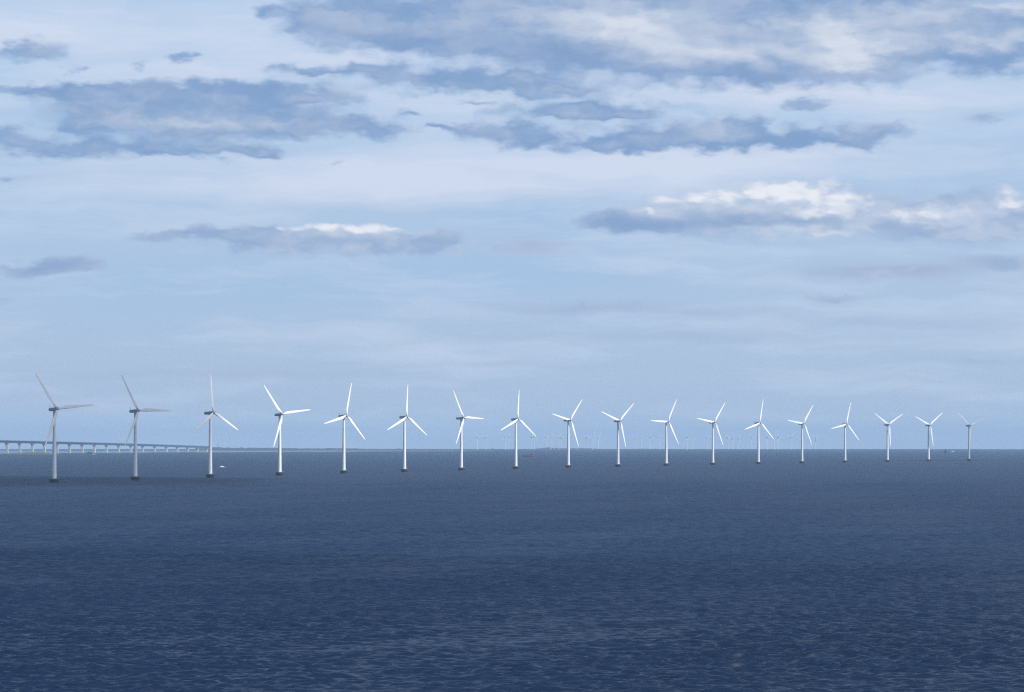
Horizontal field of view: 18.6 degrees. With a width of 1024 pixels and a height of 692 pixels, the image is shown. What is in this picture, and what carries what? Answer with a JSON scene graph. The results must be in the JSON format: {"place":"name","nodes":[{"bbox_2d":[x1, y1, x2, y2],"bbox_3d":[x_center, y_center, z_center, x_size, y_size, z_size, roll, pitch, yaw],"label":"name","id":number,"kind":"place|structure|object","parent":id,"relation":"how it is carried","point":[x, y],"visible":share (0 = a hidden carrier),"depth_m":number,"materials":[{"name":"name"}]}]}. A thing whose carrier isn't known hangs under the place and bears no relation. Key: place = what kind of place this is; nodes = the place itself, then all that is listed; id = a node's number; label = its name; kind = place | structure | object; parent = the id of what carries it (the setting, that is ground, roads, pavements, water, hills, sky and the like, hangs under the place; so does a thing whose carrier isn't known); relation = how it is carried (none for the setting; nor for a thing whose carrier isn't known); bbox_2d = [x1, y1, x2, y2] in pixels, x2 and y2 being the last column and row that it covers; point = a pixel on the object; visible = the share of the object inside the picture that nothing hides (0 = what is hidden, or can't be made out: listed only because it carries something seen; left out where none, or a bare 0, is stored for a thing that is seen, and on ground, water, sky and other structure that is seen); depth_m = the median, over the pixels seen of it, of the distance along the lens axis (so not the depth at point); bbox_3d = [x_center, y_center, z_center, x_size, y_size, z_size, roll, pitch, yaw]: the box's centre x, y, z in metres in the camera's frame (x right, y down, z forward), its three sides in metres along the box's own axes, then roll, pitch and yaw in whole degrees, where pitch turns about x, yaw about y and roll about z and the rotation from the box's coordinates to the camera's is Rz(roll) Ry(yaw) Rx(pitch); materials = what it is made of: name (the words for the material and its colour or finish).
{"place":"outdoors","nodes":[
{"label":"outdoors","id":0,"kind":"place"},
{"bbox_2d":[0,452,56,453],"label":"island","id":1,"kind":"structure","parent":0,"point":[28,453],"depth_m":8767.50,"materials":[{"name":"grey"}]},
{"bbox_2d":[193,447,465,449],"bbox_3d":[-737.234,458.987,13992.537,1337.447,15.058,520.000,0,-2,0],"label":"coast","id":2,"kind":"structure","parent":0,"point":[220,448],"depth_m":13868.46},
{"bbox_2d":[0,449,1023,691],"bbox_3d":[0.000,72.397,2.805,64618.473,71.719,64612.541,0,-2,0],"label":"sea","id":3,"kind":"structure","parent":0,"point":[776,570],"depth_m":882.76,"materials":[{"name":"liquid"}]},
{"bbox_2d":[35,373,92,482],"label":"wind turbine","id":4,"kind":"object","parent":3,"relation":"in","point":[54,477],"visible":0.99,"depth_m":2726.05,"materials":[{"name":"metal"}]},
{"bbox_2d":[0,440,208,452],"bbox_3d":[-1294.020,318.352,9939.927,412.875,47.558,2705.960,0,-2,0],"label":"viaduct bridge","id":5,"kind":"structure","parent":3,"relation":"on","point":[81,444],"depth_m":9937.27,"materials":[{"name":"concrete"}]},
{"bbox_2d":[121,374,169,479],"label":"wind turbine","id":6,"kind":"object","parent":3,"relation":"in","point":[136,411],"visible":0.99,"depth_m":2888.84,"materials":[{"name":"metal"}]},
{"bbox_2d":[193,379,237,477],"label":"wind turbine","id":7,"kind":"object","parent":3,"relation":"in","point":[209,418],"visible":0.98,"depth_m":3097.93,"materials":[{"name":"metal"}]},
{"bbox_2d":[264,385,309,474],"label":"wind turbine","id":8,"kind":"object","parent":3,"relation":"in","point":[278,434],"visible":0.99,"depth_m":3294.50,"materials":[{"name":"metal"}]},
{"bbox_2d":[324,383,364,473],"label":"wind turbine","id":9,"kind":"object","parent":3,"relation":"in","point":[343,471],"visible":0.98,"depth_m":3486.50,"materials":[{"name":"metal"}]},
{"bbox_2d":[387,386,426,471],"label":"wind turbine","id":10,"kind":"object","parent":3,"relation":"in","point":[403,420],"visible":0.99,"depth_m":3651.85,"materials":[{"name":"metal"}]},
{"bbox_2d":[453,390,483,470],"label":"wind turbine","id":11,"kind":"object","parent":3,"relation":"in","point":[460,468],"visible":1,"depth_m":3833.03,"materials":[{"name":"metal"}]},
{"bbox_2d":[501,395,535,468],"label":"wind turbine","id":12,"kind":"object","parent":3,"relation":"in","point":[515,466],"visible":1,"depth_m":4028.78,"materials":[{"name":"metal"}]},
{"bbox_2d":[553,400,581,467],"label":"wind turbine","id":13,"kind":"object","parent":3,"relation":"in","point":[567,420],"visible":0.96,"depth_m":4227.40,"materials":[{"name":"metal"}]},
{"bbox_2d":[601,403,633,466],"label":"wind turbine","id":14,"kind":"object","parent":3,"relation":"in","point":[617,464],"visible":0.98,"depth_m":4387.36,"materials":[{"name":"metal"}]},
{"bbox_2d":[651,400,678,465],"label":"wind turbine","id":15,"kind":"object","parent":3,"relation":"in","point":[666,463],"visible":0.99,"depth_m":4561.00,"materials":[{"name":"metal"}]},
{"bbox_2d":[697,403,724,464],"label":"wind turbine","id":16,"kind":"object","parent":3,"relation":"in","point":[712,423],"visible":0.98,"depth_m":4711.06,"materials":[{"name":"metal"}]},
{"bbox_2d":[746,402,773,463],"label":"wind turbine","id":17,"kind":"object","parent":3,"relation":"in","point":[758,461],"visible":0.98,"depth_m":4887.41,"materials":[{"name":"metal"}]},
{"bbox_2d":[788,406,812,462],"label":"wind turbine","id":18,"kind":"object","parent":3,"relation":"in","point":[801,460],"visible":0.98,"depth_m":5051.64,"materials":[{"name":"metal"}]},
{"bbox_2d":[831,403,858,462],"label":"wind turbine","id":19,"kind":"object","parent":3,"relation":"in","point":[844,425],"visible":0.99,"depth_m":5236.57,"materials":[{"name":"metal"}]},
{"bbox_2d":[876,414,902,461],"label":"wind turbine","id":20,"kind":"object","parent":3,"relation":"in","point":[887,452],"visible":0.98,"depth_m":5395.81,"materials":[{"name":"metal"}]},
{"bbox_2d":[915,413,941,460],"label":"wind turbine","id":21,"kind":"object","parent":3,"relation":"in","point":[928,425],"visible":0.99,"depth_m":5555.25,"materials":[{"name":"metal"}]},
{"bbox_2d":[958,413,984,460],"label":"wind turbine","id":22,"kind":"object","parent":3,"relation":"in","point":[969,434],"visible":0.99,"depth_m":5724.81,"materials":[{"name":"metal"}]},
{"bbox_2d":[0,0,1023,448],"label":"sky","id":23,"kind":"structure","parent":0,"point":[792,207],"materials":[{"name":"blue"}]},
{"bbox_2d":[530,447,707,449],"bbox_3d":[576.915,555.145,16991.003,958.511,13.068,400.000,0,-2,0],"label":"coast","id":24,"kind":"structure","parent":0,"point":[547,448],"depth_m":16830.45}
]}

